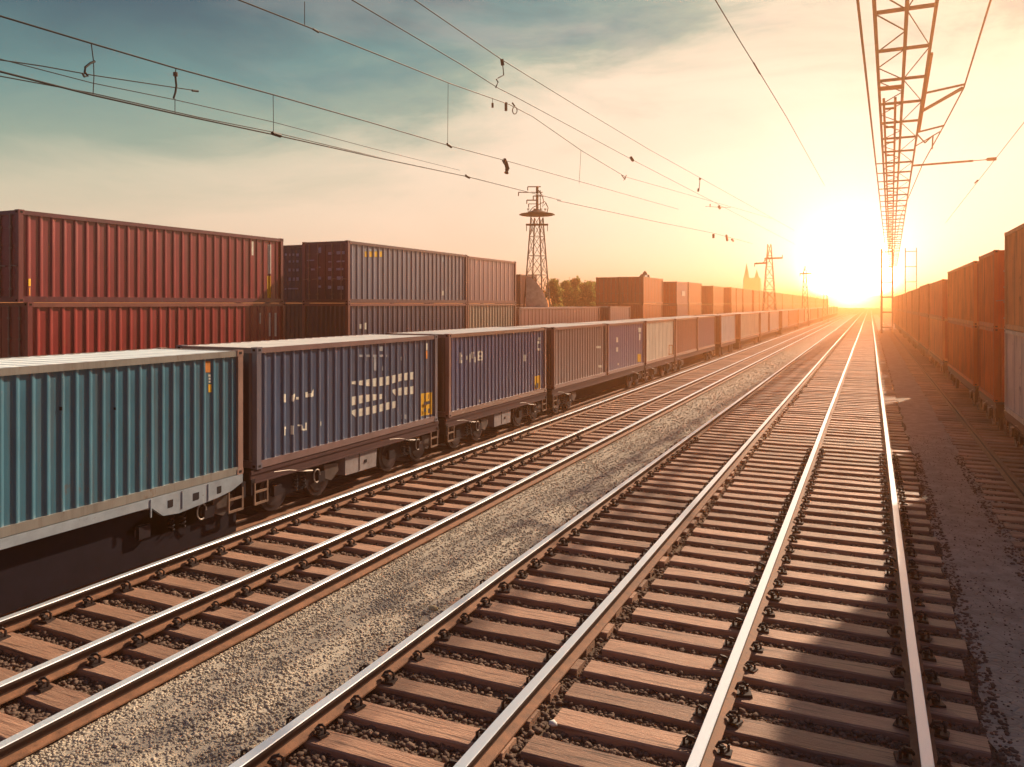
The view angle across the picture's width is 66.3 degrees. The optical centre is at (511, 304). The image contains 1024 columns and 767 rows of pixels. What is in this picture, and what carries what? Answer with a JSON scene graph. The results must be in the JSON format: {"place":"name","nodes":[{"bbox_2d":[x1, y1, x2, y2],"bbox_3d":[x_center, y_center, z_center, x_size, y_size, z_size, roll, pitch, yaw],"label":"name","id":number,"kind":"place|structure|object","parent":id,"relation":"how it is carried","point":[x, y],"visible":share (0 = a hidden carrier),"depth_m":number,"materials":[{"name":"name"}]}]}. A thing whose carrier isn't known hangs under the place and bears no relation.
{"place":"outdoors","nodes":[
{"label":"outdoors","id":0,"kind":"place"},
{"bbox_2d":[0,302,285,357],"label":"shipping container","id":1,"kind":"object","parent":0,"point":[31,329],"visible":0.67,"depth_m":25.24,"materials":[{"name":"metal"}]},
{"bbox_2d":[2,306,23,357],"bbox_3d":[-14.265,1.224,22.471,1.149,2.341,0.118,0,0,25],"label":"door","id":2,"kind":"structure","parent":1,"relation":"in","point":[12,317],"depth_m":22.50,"materials":[{"name":"paint"}]},
{"bbox_2d":[0,209,283,302],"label":"shipping container","id":3,"kind":"object","parent":1,"relation":"on","point":[48,257],"visible":1,"depth_m":25.26,"materials":[{"name":"metal"}]},
{"bbox_2d":[0,213,16,296],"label":"door","id":4,"kind":"structure","parent":3,"relation":"in","point":[7,222],"depth_m":22.20,"materials":[{"name":"paint"}]},
{"bbox_2d":[7,314,855,766],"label":"gravel path","id":5,"kind":"structure","parent":0,"point":[737,392],"depth_m":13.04,"materials":[{"name":"gravel"}]},
{"bbox_2d":[0,308,1005,766],"bbox_3d":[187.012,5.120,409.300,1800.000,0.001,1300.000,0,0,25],"label":"ground","id":6,"kind":"structure","parent":0,"point":[862,312],"depth_m":11.23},
{"bbox_2d":[0,308,857,617],"bbox_3d":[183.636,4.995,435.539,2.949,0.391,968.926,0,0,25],"label":"railway track","id":7,"kind":"structure","parent":6,"relation":"on","point":[302,498],"depth_m":24.03,"materials":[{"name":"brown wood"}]},
{"bbox_2d":[0,474,245,615],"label":"flat wagon","id":8,"kind":"object","parent":7,"relation":"on","point":[43,563],"visible":0.72,"depth_m":14.26,"materials":[{"name":"metal"}]},
{"bbox_2d":[0,347,242,537],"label":"shipping container","id":9,"kind":"object","parent":8,"relation":"on","point":[82,434],"visible":1,"depth_m":14.20,"materials":[{"name":"metal"}]},
{"bbox_2d":[234,420,439,510],"bbox_3d":[-5.116,4.242,21.555,2.418,1.116,8.923,0,0,25],"label":"flat wagon","id":10,"kind":"object","parent":7,"relation":"on","point":[268,488],"visible":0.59,"depth_m":19.91,"materials":[{"name":"metal"}]},
{"bbox_2d":[176,334,437,469],"bbox_3d":[-5.118,2.322,21.572,2.460,2.716,8.013,0,0,25],"label":"shipping container","id":11,"kind":"object","parent":10,"relation":"on","point":[302,397],"visible":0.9,"depth_m":19.93,"materials":[{"name":"metal"}]},
{"bbox_2d":[429,391,546,447],"bbox_3d":[-1.406,4.242,29.675,2.418,1.116,9.301,0,0,25],"label":"flat wagon","id":12,"kind":"object","parent":7,"relation":"on","point":[472,425],"visible":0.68,"depth_m":28.05,"materials":[{"name":"metal"}]},
{"bbox_2d":[385,326,545,417],"bbox_3d":[-1.408,2.322,29.692,2.460,2.716,8.391,0,0,25],"label":"shipping container","id":13,"kind":"object","parent":12,"relation":"on","point":[480,368],"visible":0.81,"depth_m":28.08,"materials":[{"name":"metal"}]},
{"bbox_2d":[541,365,644,412],"bbox_3d":[3.795,4.242,41.059,2.418,1.116,15.785,0,0,25],"label":"flat wagon","id":14,"kind":"object","parent":7,"relation":"on","point":[565,396],"visible":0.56,"depth_m":39.38,"materials":[{"name":"metal"}]},
{"bbox_2d":[503,323,606,388],"bbox_3d":[2.238,2.337,37.672,2.460,2.686,7.390,0,0,25],"label":"shipping container","id":15,"kind":"object","parent":14,"relation":"on","point":[575,352],"visible":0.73,"depth_m":36.35,"materials":[{"name":"metal"}]},
{"bbox_2d":[579,321,644,374],"bbox_3d":[5.382,2.347,44.553,2.460,2.666,7.230,0,0,25],"label":"shipping container","id":16,"kind":"object","parent":14,"relation":"on","point":[624,345],"visible":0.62,"depth_m":43.84,"materials":[{"name":"metal"}]},
{"bbox_2d":[641,357,674,381],"bbox_3d":[8.639,4.242,51.660,2.418,1.116,8.425,0,0,25],"label":"flat wagon","id":17,"kind":"object","parent":7,"relation":"on","point":[659,367],"visible":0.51,"depth_m":51.53,"materials":[{"name":"metal"}]},
{"bbox_2d":[608,318,674,364],"bbox_3d":[8.631,2.347,51.663,2.460,2.666,7.585,0,0,25],"label":"shipping container","id":18,"kind":"object","parent":17,"relation":"on","point":[658,339],"visible":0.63,"depth_m":50.63,"materials":[{"name":"metal"}]},
{"bbox_2d":[671,346,714,370],"bbox_3d":[13.576,4.242,62.466,2.418,1.116,16.199,0,0,25],"label":"flat wagon","id":19,"kind":"object","parent":7,"relation":"on","point":[690,357],"visible":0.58,"depth_m":62.43,"materials":[{"name":"metal"}]},
{"bbox_2d":[643,317,696,356],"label":"shipping container","id":20,"kind":"object","parent":19,"relation":"on","point":[685,335],"visible":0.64,"depth_m":58.08,"materials":[{"name":"metal"}]},
{"bbox_2d":[674,315,714,350],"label":"shipping container","id":21,"kind":"object","parent":19,"relation":"on","point":[705,331],"visible":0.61,"depth_m":65.33,"materials":[{"name":"metal"}]},
{"bbox_2d":[713,341,735,355],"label":"flat wagon","id":22,"kind":"object","parent":7,"relation":"on","point":[720,349],"visible":0.48,"depth_m":73.95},
{"bbox_2d":[694,314,735,343],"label":"shipping container","id":23,"kind":"object","parent":22,"relation":"on","point":[725,328],"visible":0.66,"depth_m":74.13,"materials":[{"name":"metal"}]},
{"bbox_2d":[733,334,758,348],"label":"flat wagon","id":24,"kind":"object","parent":7,"relation":"on","point":[741,343],"visible":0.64,"depth_m":87.17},
{"bbox_2d":[722,312,758,338],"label":"shipping container","id":25,"kind":"object","parent":24,"relation":"on","point":[747,324],"visible":0.69,"depth_m":86.88,"materials":[{"name":"metal"}]},
{"bbox_2d":[757,329,778,341],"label":"flat wagon","id":26,"kind":"object","parent":7,"relation":"on","point":[765,335],"visible":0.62,"depth_m":105.65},
{"bbox_2d":[759,312,767,333],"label":"shipping container","id":27,"kind":"object","parent":26,"relation":"on","point":[763,322],"visible":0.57,"depth_m":100.43,"materials":[{"name":"metal"}]},
{"bbox_2d":[753,311,778,330],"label":"shipping container","id":28,"kind":"object","parent":26,"relation":"on","point":[773,320],"visible":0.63,"depth_m":109.75,"materials":[{"name":"metal"}]},
{"bbox_2d":[777,324,797,334],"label":"flat wagon","id":29,"kind":"object","parent":7,"relation":"on","point":[781,331],"visible":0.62,"depth_m":129.32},
{"bbox_2d":[769,310,787,327],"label":"shipping container","id":30,"kind":"object","parent":29,"relation":"on","point":[783,318],"visible":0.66,"depth_m":123.50,"materials":[{"name":"metal"}]},
{"bbox_2d":[0,309,858,766],"bbox_3d":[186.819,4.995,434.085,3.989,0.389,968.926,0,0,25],"label":"railway track","id":31,"kind":"structure","parent":6,"relation":"on","point":[588,431],"depth_m":14.90,"materials":[{"name":"brown wood"}]},
{"bbox_2d":[0,363,1022,766],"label":"ballast stones","id":32,"kind":"object","parent":6,"relation":"on","point":[42,713],"visible":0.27,"depth_m":11.22,"materials":[{"name":"gravel"}]},
{"bbox_2d":[518,186,554,306],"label":"lattice tower","id":33,"kind":"structure","parent":6,"relation":"on","point":[537,212],"depth_m":59.92,"materials":[{"name":"metal"}]},
{"bbox_2d":[526,276,547,306],"bbox_3d":[1.861,1.524,59.000,1.600,7.191,2.000,0,0,0],"label":"concrete abutment","id":34,"kind":"object","parent":6,"relation":"on","point":[535,296],"visible":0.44,"depth_m":58.00,"materials":[{"name":"concrete"}]},
{"bbox_2d":[225,308,866,766],"bbox_3d":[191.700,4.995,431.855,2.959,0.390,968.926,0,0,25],"label":"railway track","id":35,"kind":"structure","parent":6,"relation":"on","point":[747,422],"depth_m":12.48,"materials":[{"name":"brown wood"}]},
{"bbox_2d":[543,278,564,306],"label":"tree","id":36,"kind":"object","parent":6,"relation":"on","point":[555,291],"visible":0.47,"depth_m":95.47,"materials":[{"name":"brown plant"}]},
{"bbox_2d":[550,280,576,306],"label":"tree","id":37,"kind":"object","parent":6,"relation":"on","point":[568,301],"visible":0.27,"depth_m":99.32,"materials":[{"name":"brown plant"}]},
{"bbox_2d":[568,275,580,306],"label":"tree","id":38,"kind":"object","parent":6,"relation":"on","point":[575,282],"visible":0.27,"depth_m":103.56,"materials":[{"name":"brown plant"}]},
{"bbox_2d":[572,280,595,306],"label":"tree","id":39,"kind":"object","parent":6,"relation":"on","point":[587,295],"visible":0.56,"depth_m":100.39,"materials":[{"name":"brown plant"}]},
{"bbox_2d":[521,311,990,766],"bbox_3d":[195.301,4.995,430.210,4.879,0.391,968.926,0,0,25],"label":"railway track","id":40,"kind":"structure","parent":6,"relation":"on","point":[848,391],"depth_m":12.49,"materials":[{"name":"brown wood"}]},
{"bbox_2d":[754,244,782,310],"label":"overhead line mast","id":41,"kind":"object","parent":6,"relation":"on","point":[766,268],"visible":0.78,"depth_m":129.86,"materials":[{"name":"metal"}]},
{"bbox_2d":[856,0,996,332],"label":"overhead truss","id":42,"kind":"object","parent":6,"relation":"on","point":[907,8],"visible":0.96,"depth_m":39.46,"materials":[{"name":"metal"}]},
{"bbox_2d":[874,309,1023,557],"bbox_3d":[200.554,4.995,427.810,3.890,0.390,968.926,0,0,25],"label":"railway track","id":43,"kind":"structure","parent":6,"relation":"on","point":[968,423],"depth_m":29.29,"materials":[{"name":"brown wood"}]},
{"bbox_2d":[912,337,921,353],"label":"flat wagon","id":44,"kind":"object","parent":43,"relation":"on","point":[917,346],"visible":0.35,"depth_m":80.86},
{"bbox_2d":[912,313,918,341],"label":"shipping container","id":45,"kind":"object","parent":44,"relation":"on","point":[915,326],"visible":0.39,"depth_m":80.70,"materials":[{"name":"metal"}]},
{"bbox_2d":[912,288,918,313],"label":"shipping container","id":46,"kind":"object","parent":45,"relation":"on","point":[915,300],"visible":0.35,"depth_m":80.70,"materials":[{"name":"metal"}]},
{"bbox_2d":[919,343,938,362],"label":"flat wagon","id":47,"kind":"object","parent":43,"relation":"on","point":[925,351],"visible":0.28,"depth_m":69.35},
{"bbox_2d":[919,314,928,349],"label":"shipping container","id":48,"kind":"object","parent":47,"relation":"on","point":[924,330],"visible":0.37,"depth_m":67.58,"materials":[{"name":"metal"}]},
{"bbox_2d":[919,283,929,315],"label":"shipping container","id":49,"kind":"object","parent":48,"relation":"on","point":[923,299],"visible":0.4,"depth_m":67.58,"materials":[{"name":"metal"}]},
{"bbox_2d":[929,351,947,377],"bbox_3d":[31.307,4.232,55.498,2.418,1.136,13.760,0,0,25],"label":"flat wagon","id":50,"kind":"object","parent":43,"relation":"on","point":[934,360],"visible":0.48,"depth_m":52.33,"materials":[{"name":"metal"}]},
{"bbox_2d":[929,316,947,360],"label":"shipping container","id":51,"kind":"object","parent":50,"relation":"on","point":[938,337],"visible":0.42,"depth_m":53.14,"materials":[{"name":"metal"}]},
{"bbox_2d":[929,279,947,318],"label":"shipping container","id":52,"kind":"object","parent":51,"relation":"on","point":[938,299],"visible":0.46,"depth_m":52.84,"materials":[{"name":"metal"}]},
{"bbox_2d":[947,366,981,409],"bbox_3d":[24.434,4.232,40.455,2.418,1.136,14.192,0,0,25],"label":"flat wagon","id":53,"kind":"object","parent":43,"relation":"on","point":[955,377],"visible":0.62,"depth_m":38.40,"materials":[{"name":"metal"}]},
{"bbox_2d":[947,320,978,385],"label":"shipping container","id":54,"kind":"object","parent":53,"relation":"on","point":[963,350],"visible":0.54,"depth_m":38.73,"materials":[{"name":"metal"}]},
{"bbox_2d":[947,261,978,324],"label":"shipping container","id":55,"kind":"object","parent":54,"relation":"on","point":[963,293],"visible":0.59,"depth_m":38.73,"materials":[{"name":"metal"}]},
{"bbox_2d":[978,391,1004,430],"bbox_3d":[20.034,4.232,30.827,2.418,1.136,5.731,0,0,25],"label":"flat wagon","id":56,"kind":"object","parent":43,"relation":"on","point":[995,413],"visible":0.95,"depth_m":29.89,"materials":[{"name":"metal"}]},
{"bbox_2d":[979,325,1004,401],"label":"shipping container","id":57,"kind":"object","parent":56,"relation":"on","point":[991,363],"visible":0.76,"depth_m":29.85,"materials":[{"name":"metal"}]},
{"bbox_2d":[979,250,1004,327],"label":"shipping container","id":58,"kind":"object","parent":57,"relation":"on","point":[992,289],"visible":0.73,"depth_m":29.85,"materials":[{"name":"metal"}]},
{"bbox_2d":[996,253,1004,323],"bbox_3d":[18.590,-0.580,29.057,1.149,2.680,0.118,0,0,25],"label":"door","id":59,"kind":"structure","parent":58,"relation":"in","point":[1001,256],"depth_m":29.22,"materials":[{"name":"paint"}]},
{"bbox_2d":[1004,411,1023,453],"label":"flat wagon","id":60,"kind":"object","parent":43,"relation":"on","point":[1016,429],"visible":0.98,"depth_m":25.76,"materials":[{"name":"metal"}]},
{"bbox_2d":[1004,329,1023,424],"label":"shipping container","id":61,"kind":"object","parent":60,"relation":"on","point":[1014,374],"visible":0.99,"depth_m":25.38,"materials":[{"name":"metal"}]},
{"bbox_2d":[1004,223,1023,331],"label":"shipping container","id":62,"kind":"object","parent":61,"relation":"on","point":[1014,278],"visible":1,"depth_m":25.38,"materials":[{"name":"metal"}]},
{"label":"shipping container","id":63,"kind":"object","parent":6,"relation":"on","visible":0},
{"bbox_2d":[619,304,661,318],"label":"shipping container","id":64,"kind":"object","parent":63,"relation":"on","point":[638,311],"visible":0.41,"depth_m":78.03,"materials":[{"name":"metal"}]},
{"bbox_2d":[619,276,662,303],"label":"shipping container","id":65,"kind":"object","parent":64,"relation":"on","point":[641,290],"visible":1,"depth_m":78.01,"materials":[{"name":"metal"}]},
{"bbox_2d":[621,278,631,301],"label":"door","id":66,"kind":"structure","parent":65,"relation":"in","point":[626,283],"depth_m":77.90,"materials":[{"name":"paint"}]},
{"bbox_2d":[632,278,641,301],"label":"door","id":67,"kind":"structure","parent":65,"relation":"in","point":[636,282],"depth_m":77.46,"materials":[{"name":"paint"}]},
{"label":"shipping container","id":68,"kind":"object","parent":6,"relation":"on","visible":0},
{"bbox_2d":[302,303,466,337],"bbox_3d":[-5.828,1.242,38.786,2.460,2.587,10.854,0,0,25],"label":"shipping container","id":69,"kind":"object","parent":68,"relation":"on","point":[330,319],"visible":0.69,"depth_m":35.46,"materials":[{"name":"metal"}]},
{"bbox_2d":[302,240,466,302],"bbox_3d":[-5.833,-1.383,38.776,2.460,2.666,10.877,0,0,25],"label":"shipping container","id":70,"kind":"object","parent":69,"relation":"on","point":[347,271],"visible":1,"depth_m":35.48,"materials":[{"name":"metal"}]},
{"bbox_2d":[303,244,325,299],"bbox_3d":[-8.602,-1.400,34.127,1.149,2.420,0.118,0,0,25],"label":"door","id":71,"kind":"structure","parent":70,"relation":"in","point":[312,291],"depth_m":34.10,"materials":[{"name":"paint"}]},
{"bbox_2d":[326,243,345,299],"bbox_3d":[-7.535,-1.400,33.639,1.149,2.420,0.118,0,0,25],"label":"door","id":72,"kind":"structure","parent":70,"relation":"in","point":[332,293],"depth_m":33.67,"materials":[{"name":"paint"}]},
{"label":"shipping container","id":73,"kind":"object","parent":6,"relation":"on","visible":0},
{"bbox_2d":[516,307,599,325],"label":"shipping container","id":74,"kind":"object","parent":73,"relation":"on","point":[537,315],"visible":0.48,"depth_m":55.28,"materials":[{"name":"metal"}]},
{"bbox_2d":[238,0,771,218],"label":"overhead wire","id":75,"kind":"object","parent":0,"point":[492,103],"visible":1,"depth_m":27.67,"materials":[{"name":"metal"}]},
{"bbox_2d":[0,15,676,208],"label":"overhead wire","id":76,"kind":"object","parent":75,"relation":"hanging from","point":[504,160],"visible":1,"depth_m":17.87,"materials":[{"name":"metal"}]},
{"bbox_2d":[0,59,198,91],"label":"overhead wire","id":77,"kind":"object","parent":76,"relation":"attached to","point":[192,90],"visible":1,"depth_m":15.24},
{"bbox_2d":[0,76,389,159],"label":"overhead wire","id":78,"kind":"object","parent":76,"relation":"hanging from","point":[177,112],"visible":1,"depth_m":16.75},
{"bbox_2d":[1,59,457,169],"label":"overhead wire","id":79,"kind":"object","parent":76,"relation":"hanging from","point":[203,106],"visible":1,"depth_m":17.27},
{"bbox_2d":[0,70,560,200],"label":"overhead wire","id":80,"kind":"object","parent":76,"relation":"hanging from","point":[273,133],"visible":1,"depth_m":18.26,"materials":[{"name":"metal"}]},
{"bbox_2d":[0,0,1023,307],"label":"sky","id":81,"kind":"structure","parent":0,"point":[674,77],"materials":[{"name":"blue"}]},
{"bbox_2d":[352,0,793,243],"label":"overhead wire","id":82,"kind":"object","parent":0,"point":[631,159],"visible":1,"depth_m":22.64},
{"bbox_2d":[414,0,787,226],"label":"overhead wire","id":83,"kind":"object","parent":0,"point":[502,61],"visible":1,"depth_m":21.07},
{"bbox_2d":[716,304,735,312],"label":"shipping container","id":84,"kind":"object","parent":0,"point":[729,308],"visible":0.39,"depth_m":126.69,"materials":[{"name":"metal"}]},
{"bbox_2d":[724,287,735,303],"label":"shipping container","id":85,"kind":"object","parent":84,"relation":"on","point":[729,295],"visible":0.59,"depth_m":126.41,"materials":[{"name":"metal"}]},
{"bbox_2d":[743,263,760,290],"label":"spired building","id":86,"kind":"structure","parent":0,"point":[754,283],"depth_m":427.72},
{"bbox_2d":[715,0,824,185],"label":"overhead wire","id":87,"kind":"object","parent":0,"point":[761,76],"visible":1,"depth_m":21.35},
{"bbox_2d":[874,314,1023,766],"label":"service path","id":88,"kind":"structure","parent":0,"point":[920,419],"depth_m":15.66,"materials":[{"name":"gravel"}]},
{"bbox_2d":[908,435,1023,766],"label":"path stones","id":89,"kind":"object","parent":88,"relation":"on","point":[1001,758],"visible":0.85,"depth_m":13.18,"materials":[{"name":"gravel"}]},
{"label":"shipping container","id":90,"kind":"object","parent":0,"visible":0},
{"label":"shipping container","id":91,"kind":"object","parent":90,"relation":"on","visible":0},
{"bbox_2d":[495,274,536,304],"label":"shipping container","id":92,"kind":"object","parent":91,"relation":"on","point":[520,284],"visible":0.38,"depth_m":66.97,"materials":[{"name":"metal"}]},
{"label":"shipping container","id":93,"kind":"object","parent":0,"visible":0},
{"bbox_2d":[662,304,688,316],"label":"shipping container","id":94,"kind":"object","parent":93,"relation":"on","point":[674,310],"visible":0.52,"depth_m":91.35,"materials":[{"name":"metal"}]},
{"bbox_2d":[663,281,687,304],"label":"shipping container","id":95,"kind":"object","parent":94,"relation":"on","point":[675,292],"visible":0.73,"depth_m":91.02,"materials":[{"name":"metal"}]},
{"bbox_2d":[666,282,675,302],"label":"door","id":96,"kind":"structure","parent":95,"relation":"in","point":[670,287],"depth_m":90.74,"materials":[{"name":"paint"}]},
{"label":"shipping container","id":97,"kind":"object","parent":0,"visible":0},
{"bbox_2d":[670,304,701,315],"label":"shipping container","id":98,"kind":"object","parent":97,"relation":"on","point":[695,309],"visible":0.36,"depth_m":99.72,"materials":[{"name":"metal"}]},
{"bbox_2d":[685,282,701,303],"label":"shipping container","id":99,"kind":"object","parent":98,"relation":"on","point":[694,293],"visible":0.43,"depth_m":99.76,"materials":[{"name":"metal"}]},
{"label":"shipping container","id":100,"kind":"object","parent":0,"visible":0},
{"bbox_2d":[702,304,723,314],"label":"shipping container","id":101,"kind":"object","parent":100,"relation":"on","point":[712,309],"visible":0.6,"depth_m":112.06,"materials":[{"name":"metal"}]},
{"bbox_2d":[702,286,723,303],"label":"shipping container","id":102,"kind":"object","parent":101,"relation":"on","point":[712,294],"visible":0.78,"depth_m":112.17,"materials":[{"name":"metal"}]},
{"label":"shipping container","id":103,"kind":"object","parent":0,"visible":0},
{"bbox_2d":[596,304,618,306],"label":"shipping container","id":104,"kind":"object","parent":103,"relation":"on","point":[598,305],"visible":0.12,"depth_m":78.86,"materials":[{"name":"metal"}]},
{"bbox_2d":[596,277,619,303],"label":"shipping container","id":105,"kind":"object","parent":104,"relation":"on","point":[607,290],"visible":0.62,"depth_m":78.80,"materials":[{"name":"metal"}]},
{"bbox_2d":[596,278,607,301],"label":"door","id":106,"kind":"structure","parent":105,"relation":"in","point":[602,284],"depth_m":79.03,"materials":[{"name":"paint"}]},
{"bbox_2d":[608,278,618,301],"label":"door","id":107,"kind":"structure","parent":105,"relation":"in","point":[613,293],"depth_m":78.57,"materials":[{"name":"paint"}]},
{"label":"shipping container","id":108,"kind":"object","parent":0,"visible":0},
{"bbox_2d":[467,303,515,327],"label":"shipping container","id":109,"kind":"object","parent":108,"relation":"on","point":[479,315],"visible":0.27,"depth_m":46.01,"materials":[{"name":"metal"}]},
{"bbox_2d":[467,256,515,302],"bbox_3d":[-2.196,-1.358,46.736,2.460,2.616,6.506,0,0,25],"label":"shipping container","id":110,"kind":"object","parent":109,"relation":"on","point":[491,280],"visible":0.61,"depth_m":45.96,"materials":[{"name":"metal"}]},
{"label":"shipping container","id":111,"kind":"object","parent":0,"visible":0},
{"bbox_2d":[285,303,301,338],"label":"shipping container","id":112,"kind":"object","parent":111,"relation":"on","point":[293,320],"visible":0.06,"depth_m":35.11,"materials":[{"name":"metal"}]},
{"bbox_2d":[283,245,301,302],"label":"shipping container","id":113,"kind":"object","parent":112,"relation":"on","point":[292,273],"visible":0.1,"depth_m":35.29,"materials":[{"name":"metal"}]},
{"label":"shipping container","id":114,"kind":"object","parent":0,"visible":0},
{"bbox_2d":[583,306,630,320],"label":"shipping container","id":115,"kind":"object","parent":114,"relation":"on","point":[606,313],"visible":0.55,"depth_m":68.47,"materials":[{"name":"metal"}]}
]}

